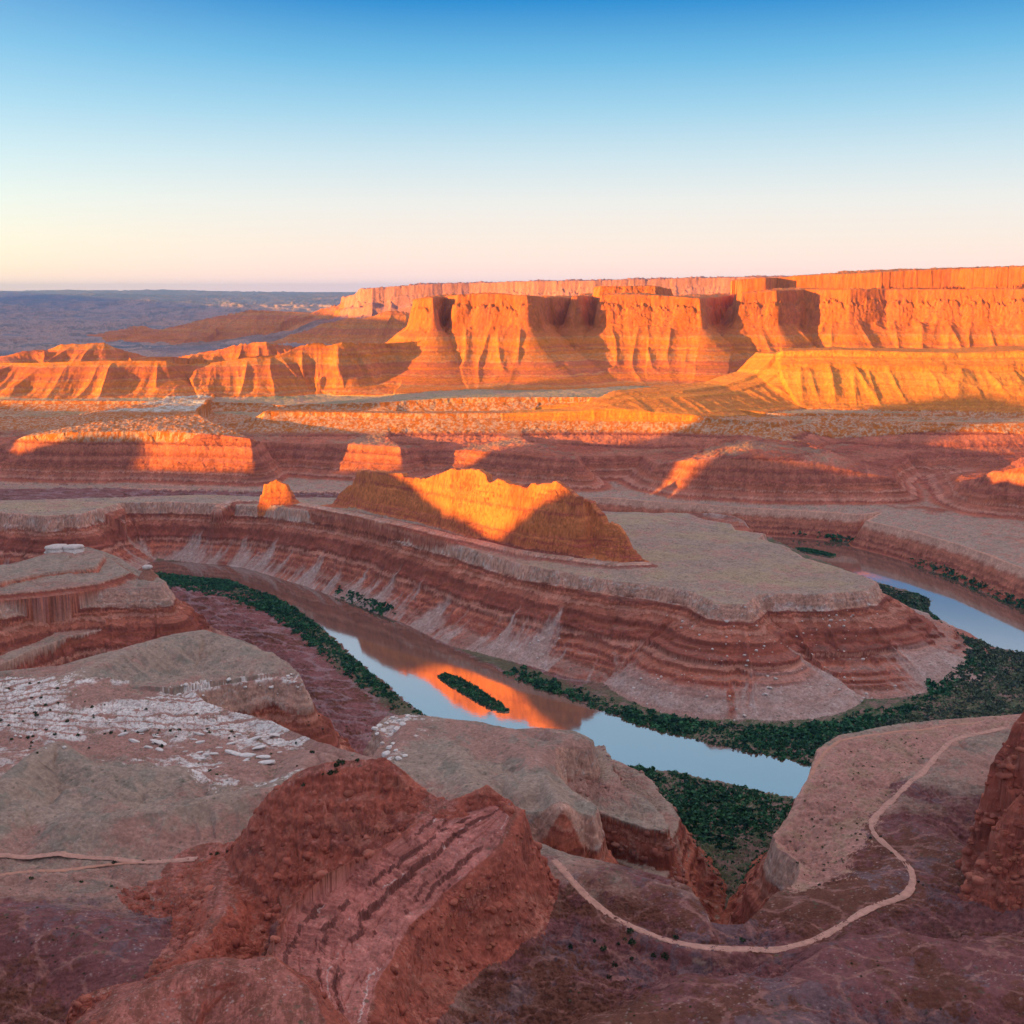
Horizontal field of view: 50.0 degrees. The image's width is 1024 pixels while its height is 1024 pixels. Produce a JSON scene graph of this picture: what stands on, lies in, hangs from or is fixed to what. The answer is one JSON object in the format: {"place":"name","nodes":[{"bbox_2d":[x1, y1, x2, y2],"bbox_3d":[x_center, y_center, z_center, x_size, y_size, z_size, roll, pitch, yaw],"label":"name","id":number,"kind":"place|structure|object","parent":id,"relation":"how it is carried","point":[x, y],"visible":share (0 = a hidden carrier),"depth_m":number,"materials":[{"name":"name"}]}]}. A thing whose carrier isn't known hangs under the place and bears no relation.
{"place":"outdoors","nodes":[
{"label":"outdoors","id":0,"kind":"place"},
{"bbox_2d":[0,862,139,875],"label":"dirt track","id":1,"kind":"structure","parent":0,"point":[66,869],"depth_m":796.54,"materials":[{"name":"soil"}]},
{"bbox_2d":[0,851,197,863],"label":"dirt road","id":2,"kind":"structure","parent":0,"point":[58,853],"depth_m":809.53,"materials":[{"name":"beige soil"}]},
{"bbox_2d":[0,298,420,398],"bbox_3d":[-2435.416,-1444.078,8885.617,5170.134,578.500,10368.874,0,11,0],"label":"hills","id":3,"kind":"structure","parent":0,"point":[360,352],"depth_m":4117.95,"materials":[{"name":"orange stone"}]},
{"bbox_2d":[177,275,789,345],"bbox_3d":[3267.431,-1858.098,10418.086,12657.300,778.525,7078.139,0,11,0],"label":"mesa","id":4,"kind":"structure","parent":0,"point":[360,303],"depth_m":9054.89,"materials":[{"name":"orange stone"}]},
{"bbox_2d":[0,495,994,720],"bbox_3d":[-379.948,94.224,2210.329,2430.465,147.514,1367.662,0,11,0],"label":"peninsula","id":5,"kind":"object","parent":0,"point":[613,626],"visible":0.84,"depth_m":1912.62,"materials":[{"name":"stone"}]},
{"bbox_2d":[257,479,301,515],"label":"rock tower","id":6,"kind":"structure","parent":5,"relation":"on","point":[276,492],"depth_m":2487.84,"materials":[{"name":"stone"}]},
{"bbox_2d":[335,586,395,614],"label":"riverside bushes","id":7,"kind":"object","parent":5,"relation":"on","point":[379,607],"visible":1,"depth_m":2111.62,"materials":[{"name":"green plant"}]},
{"bbox_2d":[322,468,648,562],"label":"butte","id":8,"kind":"object","parent":5,"relation":"on","point":[559,516],"visible":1,"depth_m":2111.89,"materials":[{"name":"stone"}]},
{"bbox_2d":[879,584,1007,682],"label":"riverside bushes","id":9,"kind":"object","parent":5,"relation":"on","point":[969,645],"visible":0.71,"depth_m":1841.70,"materials":[{"name":"green plant"}]},
{"bbox_2d":[0,279,1023,1023],"bbox_3d":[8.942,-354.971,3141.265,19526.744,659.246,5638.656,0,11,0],"label":"ground","id":10,"kind":"structure","parent":0,"point":[86,629],"depth_m":924.08,"materials":[{"name":"stone"}]},
{"bbox_2d":[44,544,84,553],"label":"caprock","id":11,"kind":"structure","parent":10,"relation":"on","point":[70,548],"depth_m":1860.28,"materials":[{"name":"white stone"}]},
{"bbox_2d":[129,739,139,742],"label":"flat rock","id":12,"kind":"object","parent":10,"relation":"on","point":[133,740],"visible":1,"depth_m":1076.03,"materials":[{"name":"white stone"}]},
{"bbox_2d":[135,726,148,731],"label":"flat rock","id":13,"kind":"object","parent":10,"relation":"on","point":[143,729],"visible":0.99,"depth_m":1101.64,"materials":[{"name":"white stone"}]},
{"bbox_2d":[138,565,158,580],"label":"balanced rock","id":14,"kind":"object","parent":10,"relation":"on","point":[148,573],"visible":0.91,"depth_m":1760.14,"materials":[{"name":"brown stone"}]},
{"bbox_2d":[150,739,166,744],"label":"flat rock","id":15,"kind":"object","parent":10,"relation":"on","point":[158,742],"visible":1,"depth_m":1069.21,"materials":[{"name":"white stone"}]},
{"bbox_2d":[225,749,240,755],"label":"flat rock","id":16,"kind":"object","parent":10,"relation":"on","point":[235,753],"visible":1,"depth_m":1048.19,"materials":[{"name":"white stone"}]},
{"bbox_2d":[238,750,255,756],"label":"flat rock","id":17,"kind":"object","parent":10,"relation":"on","point":[246,754],"visible":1,"depth_m":1040.87,"materials":[{"name":"white stone"}]},
{"bbox_2d":[245,735,261,740],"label":"flat rock","id":18,"kind":"object","parent":10,"relation":"on","point":[255,738],"visible":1,"depth_m":1084.85,"materials":[{"name":"white stone"}]},
{"bbox_2d":[252,745,266,748],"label":"flat rock","id":19,"kind":"object","parent":10,"relation":"on","point":[260,747],"visible":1,"depth_m":1060.13,"materials":[{"name":"white stone"}]},
{"bbox_2d":[256,755,270,758],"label":"flat rock","id":20,"kind":"object","parent":10,"relation":"on","point":[264,756],"visible":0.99,"depth_m":1032.69,"materials":[{"name":"white stone"}]},
{"bbox_2d":[258,760,275,764],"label":"flat rock","id":21,"kind":"object","parent":10,"relation":"on","point":[267,762],"visible":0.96,"depth_m":1016.14,"materials":[{"name":"white stone"}]},
{"bbox_2d":[269,733,279,736],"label":"flat rock","id":22,"kind":"object","parent":10,"relation":"on","point":[275,734],"visible":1,"depth_m":1091.28,"materials":[{"name":"white stone"}]},
{"bbox_2d":[155,571,426,715],"bbox_3d":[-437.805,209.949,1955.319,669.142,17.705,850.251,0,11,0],"label":"riverside bushes","id":23,"kind":"object","parent":10,"relation":"on","point":[272,607],"visible":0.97,"depth_m":2048.60,"materials":[{"name":"green plant"}]},
{"bbox_2d":[65,757,559,1023],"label":"rock outcrop","id":24,"kind":"object","parent":10,"relation":"on","point":[348,874],"visible":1,"depth_m":697.05,"materials":[{"name":"stone"}]},
{"bbox_2d":[433,959,441,964],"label":"boulder","id":25,"kind":"object","parent":24,"relation":"on","point":[437,962],"visible":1,"depth_m":666.36,"materials":[{"name":"red stone"}]},
{"bbox_2d":[465,884,472,889],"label":"boulder","id":26,"kind":"object","parent":24,"relation":"on","point":[468,887],"visible":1,"depth_m":700.84,"materials":[{"name":"red stone"}]},
{"bbox_2d":[382,750,389,756],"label":"sandstone block","id":27,"kind":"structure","parent":10,"relation":"on","point":[385,753],"depth_m":1021.26,"materials":[{"name":"white stone"}]},
{"bbox_2d":[628,938,635,944],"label":"juniper","id":28,"kind":"object","parent":10,"relation":"on","point":[631,940],"visible":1,"depth_m":723.68,"materials":[{"name":"green plant"}]},
{"bbox_2d":[661,952,668,959],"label":"juniper","id":29,"kind":"object","parent":10,"relation":"on","point":[665,956],"visible":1,"depth_m":714.64,"materials":[{"name":"green plant"}]},
{"bbox_2d":[628,764,793,852],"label":"riverside bushes","id":30,"kind":"object","parent":10,"relation":"on","point":[694,815],"visible":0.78,"depth_m":1277.88,"materials":[{"name":"green plant"}]},
{"bbox_2d":[687,824,768,893],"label":"scattered scrub","id":31,"kind":"object","parent":10,"relation":"on","point":[732,861],"visible":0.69,"depth_m":1126.94,"materials":[{"name":"green plant"}]},
{"bbox_2d":[503,659,975,765],"bbox_3d":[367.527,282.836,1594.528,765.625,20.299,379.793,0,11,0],"label":"riverside bushes","id":32,"kind":"object","parent":10,"relation":"on","point":[775,737],"visible":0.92,"depth_m":1533.90,"materials":[{"name":"green plant"}]},
{"bbox_2d":[793,530,1023,608],"bbox_3d":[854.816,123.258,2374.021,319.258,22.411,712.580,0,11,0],"label":"riverside bushes","id":33,"kind":"object","parent":10,"relation":"on","point":[962,576],"visible":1,"depth_m":2311.56,"materials":[{"name":"green plant"}]},
{"bbox_2d":[808,584,1023,749],"bbox_3d":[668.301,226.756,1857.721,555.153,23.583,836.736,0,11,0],"label":"riverside bushes","id":34,"kind":"object","parent":10,"relation":"on","point":[1007,681],"visible":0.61,"depth_m":1685.89,"materials":[{"name":"green plant"}]},
{"bbox_2d":[955,711,1023,912],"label":"rock cliff","id":35,"kind":"structure","parent":10,"relation":"on","point":[999,817],"depth_m":791.46,"materials":[{"name":"stone"}]},
{"bbox_2d":[995,853,1002,858],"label":"boulder","id":36,"kind":"object","parent":35,"relation":"on","point":[998,855],"visible":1,"depth_m":779.70,"materials":[{"name":"red stone"}]},
{"bbox_2d":[0,394,1023,606],"bbox_3d":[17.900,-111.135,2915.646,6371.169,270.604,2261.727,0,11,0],"label":"canyon wall","id":37,"kind":"structure","parent":0,"point":[953,499],"depth_m":3134.78,"materials":[{"name":"stone"}]},
{"bbox_2d":[0,281,1023,438],"bbox_3d":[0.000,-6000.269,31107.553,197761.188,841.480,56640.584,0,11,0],"label":"desert plain","id":38,"kind":"structure","parent":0,"point":[30,320],"depth_m":3976.41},
{"bbox_2d":[0,0,1023,291],"label":"sky","id":39,"kind":"structure","parent":0,"point":[205,145],"materials":[{"name":"blue"}]},
{"bbox_2d":[138,537,1023,798],"bbox_3d":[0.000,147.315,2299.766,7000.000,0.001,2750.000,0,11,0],"label":"river","id":40,"kind":"structure","parent":0,"point":[409,664],"depth_m":1785.38,"materials":[{"name":"blue liquid"}]},
{"bbox_2d":[439,676,509,712],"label":"river island","id":41,"kind":"structure","parent":40,"relation":"in","point":[475,696],"depth_m":1632.96,"materials":[{"name":"green plant"}]},
{"bbox_2d":[437,672,508,712],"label":"riverside bushes","id":42,"kind":"object","parent":41,"relation":"on","point":[478,693],"visible":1,"depth_m":1665.99,"materials":[{"name":"green plant"}]},
{"bbox_2d":[315,265,1023,395],"bbox_3d":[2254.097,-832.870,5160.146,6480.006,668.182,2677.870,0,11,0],"label":"mesa","id":43,"kind":"structure","parent":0,"point":[614,336],"depth_m":4507.33,"materials":[{"name":"orange stone"}]},
{"bbox_2d":[502,345,1023,422],"bbox_3d":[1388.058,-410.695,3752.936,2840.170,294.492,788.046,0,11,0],"label":"terraced hill","id":44,"kind":"structure","parent":0,"point":[980,379],"depth_m":3677.60,"materials":[{"name":"orange stone"}]},
{"bbox_2d":[551,727,1005,952],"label":"dirt road","id":45,"kind":"structure","parent":0,"point":[908,891],"depth_m":778.65,"materials":[{"name":"beige soil"}]},
{"bbox_2d":[808,722,981,777],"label":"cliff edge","id":46,"kind":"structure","parent":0,"point":[818,761],"depth_m":1126.42,"materials":[{"name":"brown stone"}]},
{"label":"river island","id":47,"kind":"structure","parent":0,"visible":0},
{"bbox_2d":[795,547,835,556],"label":"riverside bushes","id":48,"kind":"object","parent":47,"relation":"on","point":[816,551],"visible":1,"depth_m":2558.18,"materials":[{"name":"green plant"}]}
]}

